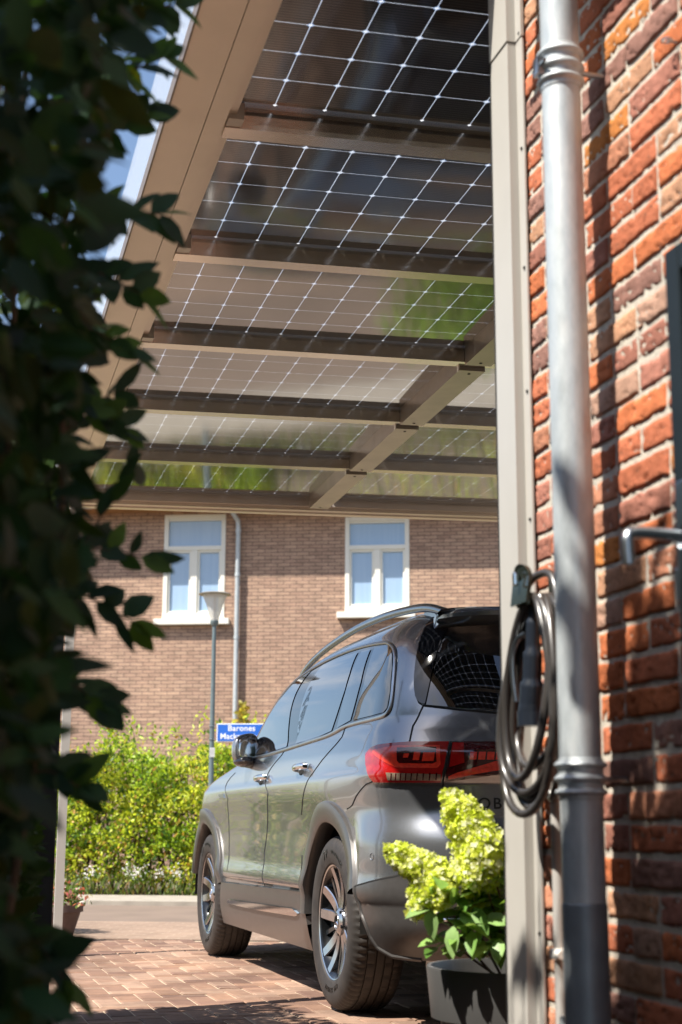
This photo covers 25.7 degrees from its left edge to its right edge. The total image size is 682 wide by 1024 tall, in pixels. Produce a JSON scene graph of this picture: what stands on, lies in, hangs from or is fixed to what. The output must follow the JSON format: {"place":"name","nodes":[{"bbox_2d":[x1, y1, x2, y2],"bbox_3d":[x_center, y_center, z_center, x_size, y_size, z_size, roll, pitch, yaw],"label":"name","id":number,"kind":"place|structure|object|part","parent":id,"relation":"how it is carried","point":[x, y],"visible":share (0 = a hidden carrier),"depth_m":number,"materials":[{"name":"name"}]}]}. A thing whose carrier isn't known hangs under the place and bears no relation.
{"place":"outdoors","nodes":[
{"label":"outdoors","id":0,"kind":"place"},
{"bbox_2d":[78,905,197,921],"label":"road","id":1,"kind":"structure","parent":0,"point":[140,913],"depth_m":13.29,"materials":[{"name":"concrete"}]},
{"bbox_2d":[74,921,282,941],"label":"pavement","id":2,"kind":"structure","parent":0,"point":[116,930],"depth_m":10.92,"materials":[{"name":"beige concrete"}]},
{"bbox_2d":[53,830,70,889],"bbox_3d":[-2.494,2.584,10.752,1.071,0.944,0.951,3,-12,-15],"label":"flowering shrub","id":3,"kind":"object","parent":2,"relation":"on","point":[67,878],"visible":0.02,"depth_m":10.74,"materials":[{"name":"green plant"}]},
{"bbox_2d":[49,939,440,1023],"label":"driveway","id":4,"kind":"structure","parent":0,"point":[411,995],"depth_m":7.06,"materials":[{"name":"brick"}]},
{"bbox_2d":[0,265,58,1010],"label":"boundary hedge","id":5,"kind":"object","parent":4,"relation":"on","point":[31,875],"visible":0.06,"depth_m":3.24,"materials":[{"name":"green plant"}]},
{"bbox_2d":[33,498,67,987],"bbox_3d":[-1.196,0.966,6.118,0.096,2.118,0.100,3,-12,-15],"label":"fence post","id":6,"kind":"object","parent":4,"relation":"on","point":[44,911],"visible":0.01,"depth_m":5.99,"materials":[{"name":"paint"}]},
{"bbox_2d":[52,872,92,933],"bbox_3d":[-1.890,2.622,9.944,0.484,0.456,0.508,3,-12,-15],"label":"flower pot","id":7,"kind":"object","parent":4,"relation":"on","point":[72,911],"visible":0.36,"depth_m":9.88,"materials":[{"name":"ceramic"}]},
{"bbox_2d":[53,0,497,927],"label":"carport","id":8,"kind":"object","parent":4,"relation":"on","point":[385,410],"visible":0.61,"depth_m":5.91,"materials":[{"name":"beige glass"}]},
{"bbox_2d":[192,603,504,1011],"bbox_3d":[0.464,1.558,7.842,1.980,1.685,4.699,3,-12,-15],"label":"parked car","id":9,"kind":"object","parent":4,"relation":"on","point":[349,759],"visible":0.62,"depth_m":6.11,"materials":[{"name":"paint"}]},
{"bbox_3d":[-0.127,0.906,7.058,0.147,0.439,2.448,3,-12,-15],"label":"window frame","id":10,"kind":"part","parent":9,"relation":"part of","materials":[{"name":"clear glass"}]},
{"bbox_3d":[0.688,0.609,5.866,0.734,0.382,0.231,2,-12,-9],"label":"rear window","id":11,"kind":"part","parent":9,"relation":"part of","materials":[{"name":"black glass"}]},
{"bbox_2d":[382,787,506,1023],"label":"potted hydrangea","id":12,"kind":"object","parent":4,"relation":"on","point":[471,990],"visible":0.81,"depth_m":3.81,"materials":[{"name":"green plant"}]},
{"bbox_2d":[488,0,681,1023],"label":"brick house","id":13,"kind":"structure","parent":4,"relation":"on","point":[586,131],"depth_m":2.96,"materials":[{"name":"brick"}]},
{"bbox_2d":[510,564,553,612],"bbox_3d":[0.416,0.170,3.158,0.114,0.115,0.100,3,-12,-15],"label":"cable holder","id":14,"kind":"object","parent":13,"relation":"attached to","point":[521,582],"visible":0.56,"depth_m":3.14,"materials":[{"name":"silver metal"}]},
{"bbox_2d":[496,569,558,818],"bbox_3d":[0.415,0.374,3.104,0.099,0.515,0.297,3,-12,-15],"label":"charging cable","id":15,"kind":"object","parent":14,"relation":"hanging from","point":[528,697],"visible":0.9,"depth_m":3.10,"materials":[{"name":"plastic"}]},
{"bbox_2d":[621,240,681,648],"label":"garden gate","id":16,"kind":"structure","parent":13,"relation":"attached to","point":[673,267],"depth_m":2.34,"materials":[{"name":"metal"}]},
{"bbox_2d":[0,0,490,369],"label":"sky","id":17,"kind":"structure","parent":0,"point":[139,148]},
{"label":"ground","id":18,"kind":"structure","parent":0,"visible":0},
{"bbox_2d":[54,867,196,895],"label":"flower bed","id":19,"kind":"object","parent":18,"relation":"on","point":[103,893],"depth_m":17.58,"materials":[{"name":"plant"}]},
{"bbox_2d":[84,863,191,880],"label":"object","id":20,"kind":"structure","parent":19,"relation":"on","point":[160,872],"depth_m":16.24,"materials":[{"name":"white plant"}]},
{"bbox_2d":[54,705,266,894],"bbox_3d":[-0.054,3.174,16.928,13.089,2.288,1.494,-1,-12,7],"label":"hedge","id":21,"kind":"object","parent":19,"relation":"on","point":[156,772],"visible":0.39,"depth_m":16.74,"materials":[{"name":"green plant"}]},
{"bbox_2d":[232,700,250,723],"bbox_3d":[-1.628,4.494,24.522,0.686,2.825,0.708,3,-12,-15],"label":"climbing shrub","id":22,"kind":"object","parent":19,"relation":"on","point":[244,708],"visible":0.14,"depth_m":24.73,"materials":[{"name":"yellow plant"}]},
{"bbox_2d":[72,895,196,905],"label":"kerb","id":23,"kind":"structure","parent":18,"relation":"on","point":[150,900],"depth_m":14.80,"materials":[{"name":"concrete"}]},
{"bbox_2d":[199,591,230,786],"bbox_3d":[-1.393,2.486,16.096,0.360,3.270,0.360,3,-12,-15],"label":"street lamp","id":24,"kind":"object","parent":23,"relation":"on","point":[214,621],"visible":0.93,"depth_m":16.21,"materials":[{"name":"metal"}]},
{"bbox_2d":[209,724,262,741],"bbox_3d":[-1.114,2.380,16.101,0.628,0.196,0.072,-1,-12,3],"label":"street sign","id":25,"kind":"object","parent":24,"relation":"attached to","point":[228,732],"visible":0.58,"depth_m":16.09,"materials":[{"name":"blue metal"}]},
{"bbox_2d":[59,508,498,871],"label":"terraced house","id":26,"kind":"structure","parent":18,"relation":"on","point":[302,590],"depth_m":25.49,"materials":[{"name":"brick"},{"name":"glass"},{"name":"white paint"}]},
{"bbox_2d":[153,514,229,625],"bbox_3d":[-2.553,0.991,25.799,1.313,1.940,0.215,-1,-12,6],"label":"window","id":27,"kind":"structure","parent":26,"relation":"in","point":[200,539],"depth_m":25.83,"materials":[{"name":"white paint"}]},
{"bbox_2d":[337,517,415,618],"bbox_3d":[0.600,0.938,25.444,1.330,1.760,0.215,-1,-12,6],"label":"window","id":28,"kind":"structure","parent":26,"relation":"in","point":[376,549],"depth_m":25.48,"materials":[{"name":"white paint"}]},
{"bbox_3d":[-1.109,0.545,3.601,0.095,1.900,4.400,3,-12,-15],"label":"garden fence","id":29,"kind":"object","parent":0,"visible":0},
{"bbox_2d":[0,0,202,1023],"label":"climbing vine","id":30,"kind":"object","parent":29,"relation":"attached to","point":[75,66],"visible":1,"depth_m":1.75,"materials":[{"name":"green plant"}]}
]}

